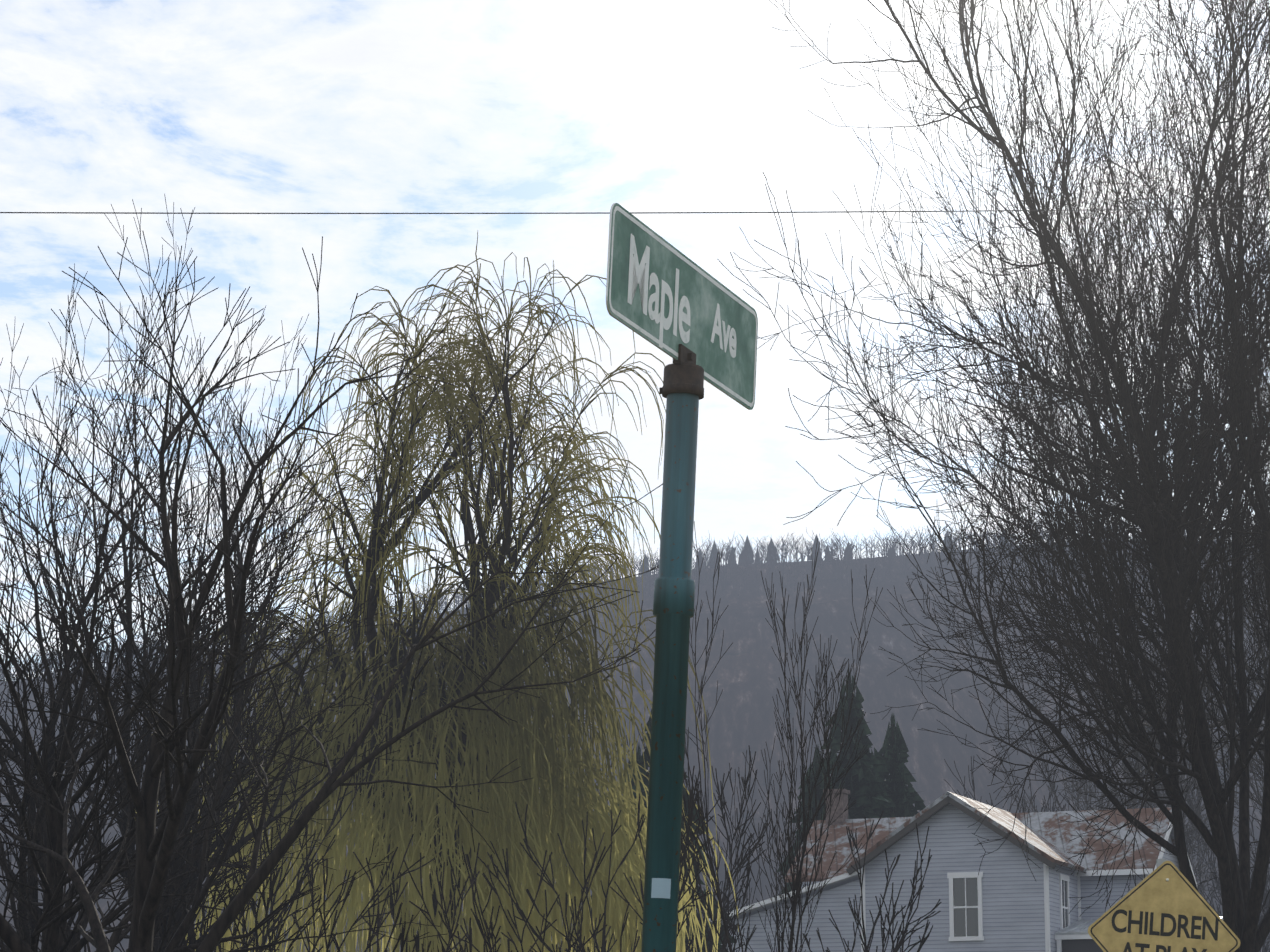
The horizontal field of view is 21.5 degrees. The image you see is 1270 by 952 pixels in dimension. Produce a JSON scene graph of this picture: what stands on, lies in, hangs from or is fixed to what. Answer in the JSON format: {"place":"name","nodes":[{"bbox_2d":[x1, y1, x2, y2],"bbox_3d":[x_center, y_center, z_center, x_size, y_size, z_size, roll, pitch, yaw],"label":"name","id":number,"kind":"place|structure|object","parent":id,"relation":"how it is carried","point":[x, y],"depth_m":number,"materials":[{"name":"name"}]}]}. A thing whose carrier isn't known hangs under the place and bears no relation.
{"place":"outdoors","nodes":[
{"label":"outdoors","id":0,"kind":"place"},
{"bbox_2d":[0,542,1269,951],"bbox_3d":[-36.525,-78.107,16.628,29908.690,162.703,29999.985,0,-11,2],"label":"hillside","id":1,"kind":"structure","parent":0,"point":[746,676],"depth_m":584.41,"materials":[{"name":"grey plant"},{"name":"grass"}]},
{"bbox_2d":[0,323,365,951],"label":"tall tree","id":2,"kind":"object","parent":1,"relation":"on","point":[18,744],"depth_m":44.01,"materials":[{"name":"brown plant"}]},
{"bbox_2d":[0,194,393,951],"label":"tall tree","id":3,"kind":"object","parent":1,"relation":"on","point":[228,792],"depth_m":50.05,"materials":[{"name":"brown plant"}]},
{"bbox_2d":[0,250,446,951],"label":"tree","id":4,"kind":"object","parent":1,"relation":"on","point":[52,920],"depth_m":32.06,"materials":[{"name":"brown plant"}]},
{"bbox_2d":[0,231,662,951],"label":"tree","id":5,"kind":"object","parent":1,"relation":"on","point":[154,849],"depth_m":27.13,"materials":[{"name":"brown plant"}]},
{"bbox_2d":[136,232,738,951],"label":"willow","id":6,"kind":"object","parent":1,"relation":"on","point":[480,746],"depth_m":59.38,"materials":[{"name":"green plant"}]},
{"bbox_2d":[570,741,647,949],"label":"spruce","id":7,"kind":"object","parent":1,"relation":"on","point":[638,752],"depth_m":92.24,"materials":[{"name":"green plant"}]},
{"bbox_2d":[0,513,1258,685],"bbox_3d":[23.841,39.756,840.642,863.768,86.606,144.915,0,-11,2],"label":"bare trees","id":8,"kind":"object","parent":1,"relation":"on","point":[744,555],"depth_m":821.93,"materials":[{"name":"grey plant"}]},
{"bbox_2d":[20,692,1269,951],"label":"bushes","id":9,"kind":"object","parent":1,"relation":"on","point":[278,920],"depth_m":51.24,"materials":[{"name":"brown plant"}]},
{"bbox_2d":[574,709,736,951],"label":"spruce","id":10,"kind":"object","parent":1,"relation":"on","point":[640,762],"depth_m":87.81,"materials":[{"name":"green plant"}]},
{"bbox_2d":[80,524,1257,668],"bbox_3d":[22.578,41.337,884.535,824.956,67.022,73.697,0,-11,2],"label":"ridge conifers","id":11,"kind":"object","parent":1,"relation":"on","point":[714,548],"depth_m":865.86,"materials":[{"name":"black"}]},
{"bbox_2d":[606,203,757,951],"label":"street name sign","id":12,"kind":"object","parent":1,"relation":"on","point":[696,322],"depth_m":6.18,"materials":[{"name":"metal"}]},
{"bbox_2d":[635,521,882,951],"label":"young tree","id":13,"kind":"object","parent":1,"relation":"on","point":[797,883],"depth_m":41.88,"materials":[{"name":"brown plant"}]},
{"bbox_2d":[777,746,831,895],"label":"spruce","id":14,"kind":"object","parent":1,"relation":"on","point":[818,791],"depth_m":109.79,"materials":[{"name":"green plant"}]},
{"bbox_2d":[780,671,896,892],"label":"spruce","id":15,"kind":"object","parent":1,"relation":"on","point":[868,791],"depth_m":111.85,"materials":[{"name":"green plant"}]},
{"bbox_2d":[867,747,877,778],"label":"spruce","id":16,"kind":"object","parent":1,"relation":"on","point":[872,771],"depth_m":123.95,"materials":[{"name":"green plant"}]},
{"bbox_2d":[864,713,925,816],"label":"spruce","id":17,"kind":"object","parent":1,"relation":"on","point":[898,780],"depth_m":115.86,"materials":[{"name":"green plant"}]},
{"bbox_2d":[709,789,1222,951],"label":"house","id":18,"kind":"structure","parent":1,"relation":"on","point":[1003,901],"depth_m":95.36,"materials":[{"name":"grey wood"}]},
{"bbox_2d":[718,28,1269,828],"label":"tree","id":19,"kind":"object","parent":1,"relation":"on","point":[1248,622],"depth_m":66.87,"materials":[{"name":"brown plant"}]},
{"bbox_2d":[733,0,1269,951],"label":"tree","id":20,"kind":"object","parent":1,"relation":"on","point":[1157,512],"depth_m":48.98,"materials":[{"name":"brown plant"}]},
{"bbox_2d":[989,568,1262,895],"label":"tree","id":21,"kind":"object","parent":1,"relation":"on","point":[1158,786],"depth_m":126.72,"materials":[{"name":"brown plant"}]},
{"bbox_2d":[1088,861,1240,951],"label":"warning sign","id":22,"kind":"object","parent":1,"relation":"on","point":[1165,906],"depth_m":22.75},
{"bbox_2d":[1142,458,1269,842],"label":"tree","id":23,"kind":"object","parent":1,"relation":"on","point":[1250,764],"depth_m":106.00,"materials":[{"name":"grey plant"}]},
{"bbox_2d":[0,207,1269,213],"bbox_3d":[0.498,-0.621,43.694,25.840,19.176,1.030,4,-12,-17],"label":"service wire","id":24,"kind":"object","parent":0,"point":[609,212],"depth_m":43.76,"materials":[{"name":"black"}]},
{"bbox_2d":[0,0,1269,680],"label":"sky","id":25,"kind":"structure","parent":0,"point":[208,106],"materials":[{"name":"white"}]}
]}

